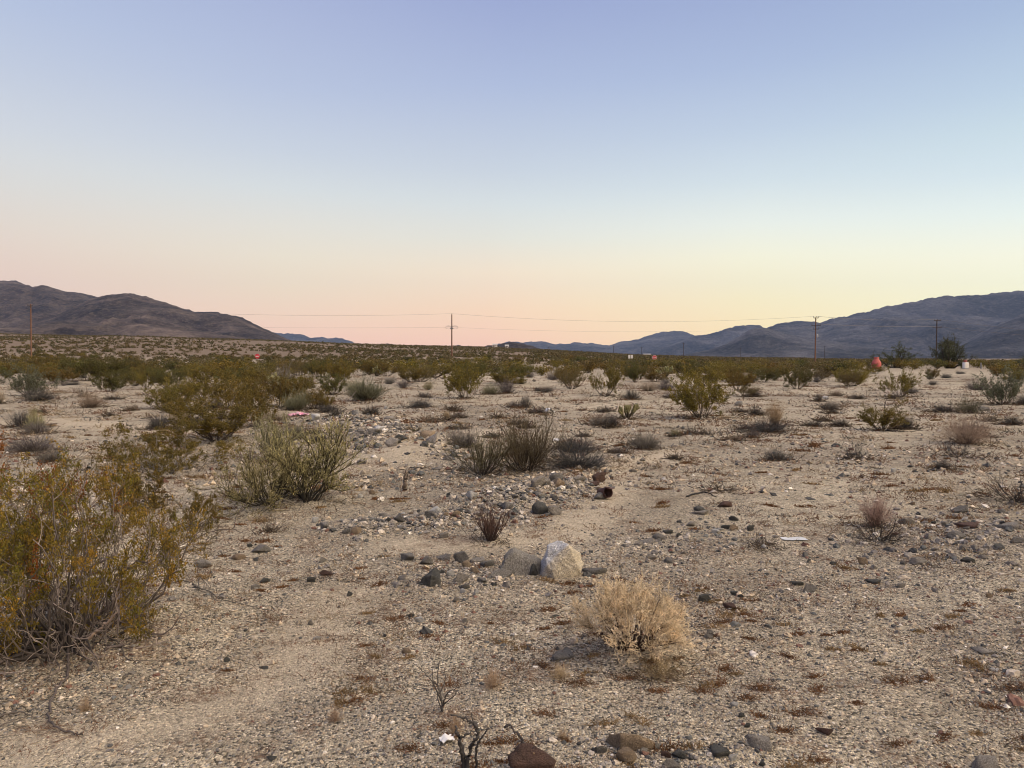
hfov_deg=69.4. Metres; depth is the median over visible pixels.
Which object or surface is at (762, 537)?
dead shrub
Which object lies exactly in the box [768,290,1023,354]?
mountain
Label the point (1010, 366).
creosote bush
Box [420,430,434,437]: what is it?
rock
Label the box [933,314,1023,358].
hill
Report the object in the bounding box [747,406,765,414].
dry shrub
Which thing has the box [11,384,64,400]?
dry shrub
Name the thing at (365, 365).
creosote bush
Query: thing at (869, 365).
creosote bush
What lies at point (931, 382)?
dry shrub
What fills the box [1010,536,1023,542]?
rock
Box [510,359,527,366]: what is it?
creosote bush
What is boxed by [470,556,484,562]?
rock
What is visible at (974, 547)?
rock
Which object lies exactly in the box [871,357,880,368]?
clay stove
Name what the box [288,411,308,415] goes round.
cloth
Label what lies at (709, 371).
creosote bush
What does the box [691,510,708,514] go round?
rock
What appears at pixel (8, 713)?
dead branch
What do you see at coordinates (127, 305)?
mountain
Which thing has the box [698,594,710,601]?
rock
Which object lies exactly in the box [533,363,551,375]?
creosote bush
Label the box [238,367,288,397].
creosote bush
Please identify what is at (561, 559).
boulder
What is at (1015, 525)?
rock
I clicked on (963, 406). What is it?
dry shrub
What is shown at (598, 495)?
rock
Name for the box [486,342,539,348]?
hill
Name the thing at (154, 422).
dry shrub
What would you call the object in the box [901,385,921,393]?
dry shrub
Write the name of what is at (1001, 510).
rock
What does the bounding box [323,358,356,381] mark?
creosote bush
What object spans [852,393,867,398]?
dry shrub
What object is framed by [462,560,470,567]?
rock
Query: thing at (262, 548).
rock
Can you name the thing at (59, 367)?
creosote bush
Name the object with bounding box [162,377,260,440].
creosote bush
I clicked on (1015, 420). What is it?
dry shrub
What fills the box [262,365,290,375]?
creosote bush
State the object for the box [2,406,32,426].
dry shrub
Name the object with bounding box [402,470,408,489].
wood stub
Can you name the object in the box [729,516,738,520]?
rock
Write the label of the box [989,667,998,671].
rock
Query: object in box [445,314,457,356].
utility pole
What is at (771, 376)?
creosote bush
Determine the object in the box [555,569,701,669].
dry bush
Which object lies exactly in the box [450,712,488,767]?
dead branch
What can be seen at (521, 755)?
rock
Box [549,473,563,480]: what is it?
rock
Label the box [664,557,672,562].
rock
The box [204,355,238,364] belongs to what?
creosote bush
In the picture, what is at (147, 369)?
creosote bush
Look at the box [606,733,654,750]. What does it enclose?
rock
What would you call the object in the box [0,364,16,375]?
creosote bush
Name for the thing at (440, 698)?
dead twig
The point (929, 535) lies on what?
rock
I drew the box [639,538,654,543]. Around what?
rock
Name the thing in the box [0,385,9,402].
dry shrub
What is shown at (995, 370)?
creosote bush
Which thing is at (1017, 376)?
creosote bush
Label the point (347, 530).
rock
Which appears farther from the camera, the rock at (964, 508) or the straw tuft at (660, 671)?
the rock at (964, 508)
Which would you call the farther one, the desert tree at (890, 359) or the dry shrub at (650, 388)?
the desert tree at (890, 359)
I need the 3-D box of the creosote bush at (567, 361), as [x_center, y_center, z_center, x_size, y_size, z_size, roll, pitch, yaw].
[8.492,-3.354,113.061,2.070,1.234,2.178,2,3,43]
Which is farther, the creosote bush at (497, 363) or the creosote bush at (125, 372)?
the creosote bush at (497, 363)
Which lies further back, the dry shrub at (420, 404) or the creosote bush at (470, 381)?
the creosote bush at (470, 381)
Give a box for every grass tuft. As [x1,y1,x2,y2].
[74,692,92,711]
[326,705,344,721]
[443,408,450,419]
[445,711,465,737]
[482,668,504,690]
[546,660,576,682]
[554,726,571,739]
[760,397,788,424]
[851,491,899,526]
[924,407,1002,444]
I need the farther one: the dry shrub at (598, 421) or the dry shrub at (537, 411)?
the dry shrub at (537, 411)
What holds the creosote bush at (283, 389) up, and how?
on the ground
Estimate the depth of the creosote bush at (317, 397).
23.39 m
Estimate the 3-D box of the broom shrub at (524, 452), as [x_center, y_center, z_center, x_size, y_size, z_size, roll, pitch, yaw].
[0.134,0.769,10.542,1.284,1.118,1.540,1,2,33]
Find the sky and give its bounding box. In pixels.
[0,0,1023,345]
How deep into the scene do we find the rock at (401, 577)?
5.29 m
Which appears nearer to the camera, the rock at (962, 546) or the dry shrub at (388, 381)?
the rock at (962, 546)
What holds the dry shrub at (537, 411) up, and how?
on the ground
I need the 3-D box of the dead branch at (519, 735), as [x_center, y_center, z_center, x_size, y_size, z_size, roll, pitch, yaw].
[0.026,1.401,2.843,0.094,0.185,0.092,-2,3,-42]
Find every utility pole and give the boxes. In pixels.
[27,304,32,356]
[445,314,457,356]
[811,316,820,360]
[933,319,941,359]
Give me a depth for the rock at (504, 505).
7.59 m
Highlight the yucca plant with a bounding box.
[618,403,639,418]
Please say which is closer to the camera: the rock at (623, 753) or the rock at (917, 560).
the rock at (623, 753)
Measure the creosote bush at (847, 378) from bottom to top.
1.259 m
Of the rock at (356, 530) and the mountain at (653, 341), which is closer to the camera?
the rock at (356, 530)
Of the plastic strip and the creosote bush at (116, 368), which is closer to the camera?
the plastic strip
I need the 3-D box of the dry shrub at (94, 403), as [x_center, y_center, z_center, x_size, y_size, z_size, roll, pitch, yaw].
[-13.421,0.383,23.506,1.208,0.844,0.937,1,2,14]
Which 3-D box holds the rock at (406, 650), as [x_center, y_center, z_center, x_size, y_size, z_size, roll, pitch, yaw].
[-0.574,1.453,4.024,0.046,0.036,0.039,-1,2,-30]
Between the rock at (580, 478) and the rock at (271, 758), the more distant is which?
the rock at (580, 478)
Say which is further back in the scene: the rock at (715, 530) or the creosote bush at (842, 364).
the creosote bush at (842, 364)
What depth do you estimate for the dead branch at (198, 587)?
5.02 m
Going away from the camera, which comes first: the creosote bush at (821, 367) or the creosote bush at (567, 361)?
the creosote bush at (821, 367)
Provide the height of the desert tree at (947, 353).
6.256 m
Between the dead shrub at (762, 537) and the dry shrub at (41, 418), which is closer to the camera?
the dead shrub at (762, 537)
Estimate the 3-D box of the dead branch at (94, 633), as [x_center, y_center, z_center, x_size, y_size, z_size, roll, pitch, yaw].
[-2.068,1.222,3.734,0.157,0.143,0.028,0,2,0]
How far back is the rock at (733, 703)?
3.37 m
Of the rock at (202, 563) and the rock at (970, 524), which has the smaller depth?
the rock at (202, 563)
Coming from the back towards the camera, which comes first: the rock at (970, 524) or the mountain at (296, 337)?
the mountain at (296, 337)
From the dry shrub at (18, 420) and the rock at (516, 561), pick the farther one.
the dry shrub at (18, 420)
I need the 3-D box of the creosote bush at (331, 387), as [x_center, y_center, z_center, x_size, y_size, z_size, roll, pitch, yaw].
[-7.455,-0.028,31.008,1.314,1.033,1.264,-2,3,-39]
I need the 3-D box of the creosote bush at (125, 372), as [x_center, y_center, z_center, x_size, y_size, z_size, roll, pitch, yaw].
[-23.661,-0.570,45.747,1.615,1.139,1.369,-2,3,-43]
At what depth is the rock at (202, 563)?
5.65 m
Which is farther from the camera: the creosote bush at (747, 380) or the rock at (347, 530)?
the creosote bush at (747, 380)
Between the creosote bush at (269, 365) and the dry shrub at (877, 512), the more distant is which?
the creosote bush at (269, 365)
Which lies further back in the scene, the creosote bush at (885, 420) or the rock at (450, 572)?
the creosote bush at (885, 420)
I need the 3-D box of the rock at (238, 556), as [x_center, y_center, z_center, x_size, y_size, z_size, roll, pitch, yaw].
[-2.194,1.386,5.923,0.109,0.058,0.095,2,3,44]
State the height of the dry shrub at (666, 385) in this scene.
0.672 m
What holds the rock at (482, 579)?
on the ground
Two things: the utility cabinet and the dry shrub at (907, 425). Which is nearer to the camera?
the dry shrub at (907, 425)
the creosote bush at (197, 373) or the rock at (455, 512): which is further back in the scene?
the creosote bush at (197, 373)
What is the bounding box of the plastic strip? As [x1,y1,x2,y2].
[780,537,807,539]
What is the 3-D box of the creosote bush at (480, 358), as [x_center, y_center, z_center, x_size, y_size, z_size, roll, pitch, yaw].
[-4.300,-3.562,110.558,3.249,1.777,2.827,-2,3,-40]
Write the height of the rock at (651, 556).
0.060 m
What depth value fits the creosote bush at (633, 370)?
48.07 m
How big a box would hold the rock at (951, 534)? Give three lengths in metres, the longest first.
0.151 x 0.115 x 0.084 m
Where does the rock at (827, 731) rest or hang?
on the ground
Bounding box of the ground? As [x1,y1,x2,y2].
[0,334,1023,767]
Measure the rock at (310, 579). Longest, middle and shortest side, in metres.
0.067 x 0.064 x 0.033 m
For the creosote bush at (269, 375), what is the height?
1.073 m
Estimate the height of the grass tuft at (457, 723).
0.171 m
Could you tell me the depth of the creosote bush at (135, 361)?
57.66 m
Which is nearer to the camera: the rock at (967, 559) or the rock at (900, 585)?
the rock at (900, 585)
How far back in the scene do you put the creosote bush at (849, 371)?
48.13 m
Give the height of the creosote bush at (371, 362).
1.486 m
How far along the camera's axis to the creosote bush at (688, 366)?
55.12 m
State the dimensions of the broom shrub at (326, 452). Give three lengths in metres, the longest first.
1.334 x 1.210 x 1.063 m
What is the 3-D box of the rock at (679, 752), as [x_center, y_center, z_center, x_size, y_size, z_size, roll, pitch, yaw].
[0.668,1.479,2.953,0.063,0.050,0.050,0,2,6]
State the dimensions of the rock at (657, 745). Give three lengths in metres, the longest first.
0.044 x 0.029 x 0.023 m
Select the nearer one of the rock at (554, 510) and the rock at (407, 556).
the rock at (407, 556)
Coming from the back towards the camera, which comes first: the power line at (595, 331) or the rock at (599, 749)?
the power line at (595, 331)
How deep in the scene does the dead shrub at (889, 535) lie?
6.32 m
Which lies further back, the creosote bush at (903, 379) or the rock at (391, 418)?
the creosote bush at (903, 379)
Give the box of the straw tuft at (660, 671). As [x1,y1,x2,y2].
[633,650,687,689]
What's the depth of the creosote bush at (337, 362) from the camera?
58.68 m
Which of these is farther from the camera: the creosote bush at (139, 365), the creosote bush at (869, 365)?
the creosote bush at (869, 365)
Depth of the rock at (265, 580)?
5.20 m
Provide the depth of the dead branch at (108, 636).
3.90 m
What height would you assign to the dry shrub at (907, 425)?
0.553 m
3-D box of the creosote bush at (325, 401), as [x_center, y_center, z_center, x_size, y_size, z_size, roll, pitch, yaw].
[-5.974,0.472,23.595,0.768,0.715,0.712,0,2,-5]
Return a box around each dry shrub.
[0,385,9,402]
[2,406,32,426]
[2,422,60,453]
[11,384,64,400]
[16,419,50,433]
[23,403,47,426]
[30,445,65,461]
[62,380,83,384]
[74,385,112,407]
[140,410,172,428]
[203,397,223,407]
[255,408,293,420]
[274,362,300,382]
[276,389,311,410]
[281,420,306,433]
[314,402,346,412]
[328,407,342,415]
[338,372,392,400]
[338,379,365,389]
[360,401,385,414]
[383,375,397,383]
[396,375,410,387]
[401,395,434,408]
[422,378,433,389]
[423,416,440,421]
[437,421,486,447]
[481,381,501,393]
[496,377,517,392]
[509,399,519,407]
[516,392,531,406]
[525,366,537,377]
[528,426,634,475]
[531,406,544,412]
[539,386,550,392]
[544,367,558,379]
[550,427,609,451]
[587,410,610,424]
[602,410,620,427]
[608,446,626,452]
[620,386,640,399]
[625,426,665,449]
[638,378,660,390]
[654,378,677,389]
[715,413,812,435]
[724,432,744,440]
[744,426,760,437]
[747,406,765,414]
[759,447,795,460]
[801,418,823,425]
[812,393,821,400]
[816,398,841,409]
[832,388,842,395]
[832,417,849,424]
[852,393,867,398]
[897,414,919,428]
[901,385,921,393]
[928,380,937,384]
[932,402,956,412]
[932,454,954,469]
[939,373,952,377]
[952,393,986,412]
[962,374,990,389]
[1002,412,1021,424]
[1006,393,1023,404]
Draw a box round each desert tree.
[866,341,925,367]
[928,333,979,368]
[996,356,1023,365]
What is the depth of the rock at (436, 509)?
7.30 m
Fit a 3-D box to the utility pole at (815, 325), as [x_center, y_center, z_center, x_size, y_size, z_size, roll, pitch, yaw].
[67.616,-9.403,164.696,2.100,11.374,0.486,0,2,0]
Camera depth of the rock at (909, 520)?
7.08 m
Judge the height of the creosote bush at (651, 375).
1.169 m
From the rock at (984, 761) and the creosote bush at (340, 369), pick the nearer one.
the rock at (984, 761)
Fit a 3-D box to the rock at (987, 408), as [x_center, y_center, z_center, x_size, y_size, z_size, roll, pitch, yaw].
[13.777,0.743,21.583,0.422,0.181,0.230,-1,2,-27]
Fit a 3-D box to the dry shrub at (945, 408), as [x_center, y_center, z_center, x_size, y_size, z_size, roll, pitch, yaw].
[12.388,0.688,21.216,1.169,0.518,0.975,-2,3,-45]
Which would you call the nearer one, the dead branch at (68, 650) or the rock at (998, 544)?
the dead branch at (68, 650)
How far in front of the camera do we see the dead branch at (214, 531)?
5.35 m
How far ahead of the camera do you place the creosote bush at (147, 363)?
66.05 m
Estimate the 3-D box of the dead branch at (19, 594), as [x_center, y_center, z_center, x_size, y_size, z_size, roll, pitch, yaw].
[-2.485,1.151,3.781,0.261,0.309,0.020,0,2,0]
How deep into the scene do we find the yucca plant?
19.48 m
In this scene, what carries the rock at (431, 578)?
on the ground
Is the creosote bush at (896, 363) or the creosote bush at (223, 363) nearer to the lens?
the creosote bush at (223, 363)
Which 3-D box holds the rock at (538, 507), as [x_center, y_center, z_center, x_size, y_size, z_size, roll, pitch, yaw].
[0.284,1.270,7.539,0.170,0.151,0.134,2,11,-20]
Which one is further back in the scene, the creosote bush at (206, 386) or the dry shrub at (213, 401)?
the creosote bush at (206, 386)
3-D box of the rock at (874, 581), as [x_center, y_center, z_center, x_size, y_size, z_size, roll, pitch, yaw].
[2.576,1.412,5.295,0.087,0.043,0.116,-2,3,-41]
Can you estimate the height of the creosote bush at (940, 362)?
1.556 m
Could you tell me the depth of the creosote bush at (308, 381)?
32.15 m
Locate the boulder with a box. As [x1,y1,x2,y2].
[540,541,583,578]
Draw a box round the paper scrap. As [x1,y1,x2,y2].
[439,733,454,743]
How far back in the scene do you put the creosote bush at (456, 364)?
75.05 m
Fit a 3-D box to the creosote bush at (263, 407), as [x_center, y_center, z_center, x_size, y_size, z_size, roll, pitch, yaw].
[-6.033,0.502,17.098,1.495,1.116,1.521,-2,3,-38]
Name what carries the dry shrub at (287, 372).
on the ground
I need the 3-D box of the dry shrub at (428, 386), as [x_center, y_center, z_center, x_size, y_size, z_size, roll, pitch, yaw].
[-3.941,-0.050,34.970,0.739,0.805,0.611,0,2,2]
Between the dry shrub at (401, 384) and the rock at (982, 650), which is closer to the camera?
the rock at (982, 650)
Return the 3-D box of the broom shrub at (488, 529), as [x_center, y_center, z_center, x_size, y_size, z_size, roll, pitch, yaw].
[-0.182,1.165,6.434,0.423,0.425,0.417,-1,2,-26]
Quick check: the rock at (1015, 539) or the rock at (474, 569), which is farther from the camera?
the rock at (1015, 539)
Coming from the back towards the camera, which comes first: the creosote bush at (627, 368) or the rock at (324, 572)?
the creosote bush at (627, 368)
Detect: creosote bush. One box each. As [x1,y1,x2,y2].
[0,352,29,373]
[0,358,66,394]
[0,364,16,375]
[0,366,15,380]
[0,430,83,571]
[0,437,224,685]
[12,348,72,366]
[18,364,59,379]
[25,358,56,371]
[26,360,58,377]
[38,366,80,383]
[46,362,67,372]
[56,352,113,380]
[61,360,87,375]
[80,357,136,379]
[86,369,136,391]
[93,411,249,480]
[107,456,169,512]
[109,355,153,369]
[115,367,142,382]
[121,368,147,385]
[122,355,162,367]
[132,362,154,375]
[132,367,162,388]
[140,371,181,406]
[144,367,170,381]
[145,363,168,378]
[147,366,192,388]
[154,381,207,419]
[162,361,190,369]
[162,369,206,400]
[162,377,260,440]
[168,365,200,379]
[168,486,219,529]
[175,369,228,398]
[176,362,224,383]
[202,372,271,407]
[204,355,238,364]
[207,357,254,373]
[213,358,263,385]
[214,366,260,383]
[221,382,286,427]
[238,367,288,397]
[243,356,277,373]
[253,368,312,407]
[253,369,274,382]
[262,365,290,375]
[273,355,310,375]
[276,358,293,366]
[277,366,319,391]
[291,380,329,408]
[301,357,330,376]
[308,360,336,377]
[315,389,336,405]
[316,371,346,394]
[318,356,354,376]
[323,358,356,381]
[349,357,378,375]
[355,358,386,373]
[356,359,375,374]
[366,359,397,373]
[373,356,401,375]
[390,359,415,373]
[395,359,425,369]
[397,359,426,381]
[407,361,439,381]
[408,356,453,376]
[430,360,449,370]
[442,353,487,398]
[443,360,465,372]
[448,357,474,377]
[458,359,488,377]
[459,367,480,382]
[470,360,497,375]
[473,356,491,362]
[485,365,529,384]
[486,362,534,382]
[488,358,506,372]
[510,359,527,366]
[512,356,524,360]
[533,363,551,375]
[549,361,563,366]
[551,362,586,388]
[554,364,583,382]
[560,358,570,364]
[562,362,583,372]
[577,359,599,372]
[587,360,625,395]
[596,360,616,370]
[618,364,641,376]
[622,360,646,381]
[622,361,654,376]
[633,358,651,365]
[637,366,671,381]
[642,364,660,372]
[651,358,673,366]
[662,369,734,417]
[669,359,683,372]
[672,359,710,373]
[673,363,728,385]
[704,361,745,380]
[724,361,756,389]
[724,367,755,385]
[736,381,760,396]
[745,368,782,381]
[753,359,785,375]
[770,364,794,372]
[776,364,817,388]
[779,360,802,365]
[790,359,809,365]
[794,363,842,381]
[812,359,834,365]
[812,362,837,374]
[823,360,855,372]
[832,361,874,385]
[832,364,873,379]
[835,366,862,386]
[844,360,869,369]
[854,394,913,429]
[862,363,889,373]
[863,359,873,366]
[873,365,923,396]
[888,358,908,368]
[899,358,926,368]
[924,364,940,378]
[927,359,948,368]
[946,361,957,368]
[968,358,986,367]
[972,358,1023,403]
[985,364,1007,375]
[994,361,1017,371]
[998,363,1023,381]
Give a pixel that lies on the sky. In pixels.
(650, 165)
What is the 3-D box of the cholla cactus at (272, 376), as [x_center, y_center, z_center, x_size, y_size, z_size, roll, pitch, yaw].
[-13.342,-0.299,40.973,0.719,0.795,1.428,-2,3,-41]
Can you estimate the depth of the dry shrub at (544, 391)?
32.14 m
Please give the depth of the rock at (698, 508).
7.66 m
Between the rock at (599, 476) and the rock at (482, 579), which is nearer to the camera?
the rock at (482, 579)
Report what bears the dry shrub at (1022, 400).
on the ground
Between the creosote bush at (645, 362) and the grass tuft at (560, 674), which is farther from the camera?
the creosote bush at (645, 362)
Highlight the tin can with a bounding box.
[597,486,613,497]
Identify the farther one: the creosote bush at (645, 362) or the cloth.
the creosote bush at (645, 362)
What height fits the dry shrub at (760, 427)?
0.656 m
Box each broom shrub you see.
[179,423,352,518]
[248,411,306,458]
[252,412,377,502]
[253,509,284,531]
[423,422,519,475]
[467,497,510,541]
[474,401,573,475]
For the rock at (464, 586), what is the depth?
5.08 m
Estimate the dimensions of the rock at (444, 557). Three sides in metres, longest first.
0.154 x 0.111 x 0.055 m
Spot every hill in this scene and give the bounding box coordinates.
[0,321,252,339]
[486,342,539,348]
[680,327,931,358]
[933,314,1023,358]
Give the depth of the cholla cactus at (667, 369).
57.81 m
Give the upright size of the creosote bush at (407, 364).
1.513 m
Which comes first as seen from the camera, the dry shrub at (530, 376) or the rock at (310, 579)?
the rock at (310, 579)
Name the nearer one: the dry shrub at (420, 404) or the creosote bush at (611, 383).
the dry shrub at (420, 404)
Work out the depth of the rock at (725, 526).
6.96 m
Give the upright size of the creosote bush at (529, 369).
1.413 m
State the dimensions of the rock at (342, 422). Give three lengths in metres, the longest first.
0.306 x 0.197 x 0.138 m
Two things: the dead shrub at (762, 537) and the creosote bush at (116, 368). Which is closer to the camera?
the dead shrub at (762, 537)
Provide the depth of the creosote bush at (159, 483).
7.86 m
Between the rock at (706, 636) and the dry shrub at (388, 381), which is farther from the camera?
the dry shrub at (388, 381)
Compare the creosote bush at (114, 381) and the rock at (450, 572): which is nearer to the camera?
the rock at (450, 572)
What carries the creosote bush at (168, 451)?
on the ground
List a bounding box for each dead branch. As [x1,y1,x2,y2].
[0,579,50,638]
[0,711,36,726]
[46,643,82,734]
[87,612,116,639]
[107,635,172,661]
[146,489,254,586]
[162,577,272,610]
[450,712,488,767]
[504,724,535,747]
[686,491,716,496]
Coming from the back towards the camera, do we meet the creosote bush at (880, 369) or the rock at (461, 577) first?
the creosote bush at (880, 369)
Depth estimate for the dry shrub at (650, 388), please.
32.99 m
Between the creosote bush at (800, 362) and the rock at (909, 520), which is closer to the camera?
the rock at (909, 520)
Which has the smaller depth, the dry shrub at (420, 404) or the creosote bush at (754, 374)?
the dry shrub at (420, 404)
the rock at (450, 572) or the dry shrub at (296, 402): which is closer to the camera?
the rock at (450, 572)
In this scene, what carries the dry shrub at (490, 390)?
on the ground
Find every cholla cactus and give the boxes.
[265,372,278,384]
[372,365,383,375]
[655,366,673,376]
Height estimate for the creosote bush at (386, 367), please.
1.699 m
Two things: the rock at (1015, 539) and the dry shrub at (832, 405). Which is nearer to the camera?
the rock at (1015, 539)
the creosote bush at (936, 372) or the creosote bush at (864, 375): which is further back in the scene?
the creosote bush at (936, 372)
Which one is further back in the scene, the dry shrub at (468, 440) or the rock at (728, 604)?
the dry shrub at (468, 440)
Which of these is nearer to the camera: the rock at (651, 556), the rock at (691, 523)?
the rock at (651, 556)
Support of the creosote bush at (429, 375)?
on the ground
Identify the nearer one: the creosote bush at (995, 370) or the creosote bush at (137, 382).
the creosote bush at (137, 382)
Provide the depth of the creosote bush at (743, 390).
29.51 m
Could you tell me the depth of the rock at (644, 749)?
2.96 m
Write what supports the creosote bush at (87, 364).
on the ground
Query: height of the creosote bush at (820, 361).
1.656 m
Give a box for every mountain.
[0,280,95,327]
[33,293,291,340]
[273,332,353,342]
[498,331,696,353]
[637,325,762,354]
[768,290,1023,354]
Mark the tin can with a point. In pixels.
(608, 491)
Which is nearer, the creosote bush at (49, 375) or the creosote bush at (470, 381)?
the creosote bush at (470, 381)
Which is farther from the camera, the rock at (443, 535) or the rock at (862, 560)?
the rock at (443, 535)
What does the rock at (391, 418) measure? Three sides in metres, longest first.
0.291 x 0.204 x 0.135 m
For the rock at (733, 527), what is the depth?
6.88 m
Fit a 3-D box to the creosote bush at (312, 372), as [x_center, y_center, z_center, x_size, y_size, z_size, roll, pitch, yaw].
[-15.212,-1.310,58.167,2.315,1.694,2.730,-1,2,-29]
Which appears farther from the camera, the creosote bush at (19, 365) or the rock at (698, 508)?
the creosote bush at (19, 365)
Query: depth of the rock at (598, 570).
5.48 m
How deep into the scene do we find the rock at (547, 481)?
8.49 m
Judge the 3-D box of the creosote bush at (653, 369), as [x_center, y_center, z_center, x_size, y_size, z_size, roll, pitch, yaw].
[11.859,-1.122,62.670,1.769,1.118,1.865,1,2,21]
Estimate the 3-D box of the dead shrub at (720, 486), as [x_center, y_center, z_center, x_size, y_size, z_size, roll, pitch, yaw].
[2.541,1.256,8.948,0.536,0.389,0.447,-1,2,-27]
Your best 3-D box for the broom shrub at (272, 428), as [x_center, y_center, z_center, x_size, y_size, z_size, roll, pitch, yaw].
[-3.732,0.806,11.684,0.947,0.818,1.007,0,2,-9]
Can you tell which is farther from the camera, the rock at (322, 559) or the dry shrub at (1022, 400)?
the dry shrub at (1022, 400)
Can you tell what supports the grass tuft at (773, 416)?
on the ground
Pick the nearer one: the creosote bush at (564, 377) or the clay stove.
the creosote bush at (564, 377)
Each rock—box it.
[195,559,211,567]
[231,553,246,559]
[251,544,271,551]
[251,584,259,588]
[259,578,269,582]
[266,755,276,761]
[307,576,315,581]
[311,414,319,419]
[311,517,318,522]
[319,557,326,562]
[319,570,332,575]
[320,521,328,528]
[338,421,352,427]
[342,528,349,533]
[350,526,361,533]
[357,428,365,433]
[367,428,380,433]
[379,512,387,516]
[384,416,394,420]
[384,437,397,446]
[394,514,404,521]
[395,434,406,439]
[398,574,405,579]
[400,553,414,559]
[402,647,410,652]
[415,616,424,621]
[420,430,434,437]
[420,556,433,563]
[421,568,440,586]
[425,511,436,518]
[426,432,437,443]
[429,506,440,512]
[436,554,450,559]
[439,533,448,537]
[447,570,454,575]
[451,510,460,515]
[453,551,468,562]
[454,572,468,582]
[461,584,469,588]
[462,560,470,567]
[466,491,476,499]
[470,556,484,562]
[471,567,478,572]
[478,577,485,581]
[480,560,494,566]
[487,569,511,577]
[500,547,540,574]
[501,502,512,508]
[508,743,555,767]
[529,564,537,574]
[531,477,544,486]
[532,501,548,513]
[535,492,545,496]
[539,476,550,485]
[547,505,560,514]
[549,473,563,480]
[552,647,573,660]
[554,478,564,486]
[573,476,585,481]
[582,567,606,574]
[591,746,606,752]
[592,472,605,482]
[594,492,605,498]
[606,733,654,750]
[616,746,636,762]
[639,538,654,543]
[640,747,648,752]
[646,554,655,559]
[652,533,664,539]
[655,742,659,749]
[660,751,671,757]
[663,529,672,533]
[663,758,680,767]
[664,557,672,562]
[672,748,687,758]
[686,521,695,525]
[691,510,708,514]
[694,506,705,510]
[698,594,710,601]
[704,634,712,638]
[710,743,729,756]
[711,528,719,532]
[717,501,731,506]
[721,525,729,528]
[723,602,736,608]
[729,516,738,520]
[729,754,737,761]
[730,524,737,530]
[730,701,738,706]
[734,401,742,405]
[744,734,771,751]
[747,525,753,530]
[790,581,803,585]
[803,584,817,592]
[815,727,832,735]
[856,557,867,564]
[865,579,880,583]
[897,518,914,523]
[897,582,905,587]
[909,557,926,564]
[925,533,931,538]
[947,531,965,538]
[952,505,968,512]
[954,522,978,528]
[959,545,967,549]
[960,557,974,562]
[970,545,977,549]
[971,646,994,654]
[971,755,998,767]
[978,555,987,558]
[981,406,989,410]
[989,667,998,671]
[993,543,1004,548]
[996,521,1019,529]
[997,508,1005,512]
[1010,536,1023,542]
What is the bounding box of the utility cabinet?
[962,362,968,368]
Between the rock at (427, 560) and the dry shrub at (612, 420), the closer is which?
the rock at (427, 560)
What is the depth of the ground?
4.62 m
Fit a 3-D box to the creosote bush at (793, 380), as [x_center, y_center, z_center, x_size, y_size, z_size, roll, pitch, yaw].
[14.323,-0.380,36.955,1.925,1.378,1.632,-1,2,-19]
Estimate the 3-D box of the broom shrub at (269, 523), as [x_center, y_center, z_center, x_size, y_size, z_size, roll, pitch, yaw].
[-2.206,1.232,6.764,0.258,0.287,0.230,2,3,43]
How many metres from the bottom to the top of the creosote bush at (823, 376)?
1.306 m
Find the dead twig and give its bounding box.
[413,663,459,711]
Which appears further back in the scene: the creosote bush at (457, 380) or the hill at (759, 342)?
the hill at (759, 342)
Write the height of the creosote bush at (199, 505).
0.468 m
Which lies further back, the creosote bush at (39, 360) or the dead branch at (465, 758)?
the creosote bush at (39, 360)
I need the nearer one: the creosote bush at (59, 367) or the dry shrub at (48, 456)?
the dry shrub at (48, 456)
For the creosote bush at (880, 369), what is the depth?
73.73 m
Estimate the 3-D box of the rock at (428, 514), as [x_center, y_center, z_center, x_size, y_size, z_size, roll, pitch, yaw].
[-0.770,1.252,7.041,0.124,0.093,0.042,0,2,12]
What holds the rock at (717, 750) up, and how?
on the ground
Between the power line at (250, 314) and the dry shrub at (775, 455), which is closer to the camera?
the dry shrub at (775, 455)
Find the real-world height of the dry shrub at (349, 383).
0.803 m
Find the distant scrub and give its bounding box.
[0,333,1023,374]
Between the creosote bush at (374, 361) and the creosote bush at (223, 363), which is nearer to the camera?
the creosote bush at (223, 363)
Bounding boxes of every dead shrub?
[675,422,707,433]
[701,478,739,492]
[741,525,782,546]
[837,437,867,457]
[849,510,920,545]
[926,429,998,457]
[963,466,1023,505]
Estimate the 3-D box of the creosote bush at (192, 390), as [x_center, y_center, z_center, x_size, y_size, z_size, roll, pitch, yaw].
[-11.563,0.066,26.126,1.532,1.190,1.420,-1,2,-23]
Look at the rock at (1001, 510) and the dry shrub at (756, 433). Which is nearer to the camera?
the rock at (1001, 510)
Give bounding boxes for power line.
[34,304,424,315]
[456,327,811,331]
[462,314,811,321]
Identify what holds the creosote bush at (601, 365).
on the ground
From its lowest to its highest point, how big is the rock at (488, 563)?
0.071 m
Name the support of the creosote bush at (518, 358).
on the ground
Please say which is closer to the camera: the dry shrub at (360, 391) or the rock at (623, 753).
the rock at (623, 753)
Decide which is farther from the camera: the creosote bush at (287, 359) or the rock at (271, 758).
the creosote bush at (287, 359)
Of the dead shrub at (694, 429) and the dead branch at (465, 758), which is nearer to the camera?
the dead branch at (465, 758)
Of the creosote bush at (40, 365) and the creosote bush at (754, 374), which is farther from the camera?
the creosote bush at (40, 365)
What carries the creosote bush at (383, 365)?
on the ground
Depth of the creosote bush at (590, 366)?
79.70 m
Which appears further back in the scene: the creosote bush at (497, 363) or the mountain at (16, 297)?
the mountain at (16, 297)
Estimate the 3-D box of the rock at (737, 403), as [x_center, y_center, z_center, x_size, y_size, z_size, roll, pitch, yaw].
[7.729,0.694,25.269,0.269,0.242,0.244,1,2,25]
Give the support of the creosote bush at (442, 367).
on the ground
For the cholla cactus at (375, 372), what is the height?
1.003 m

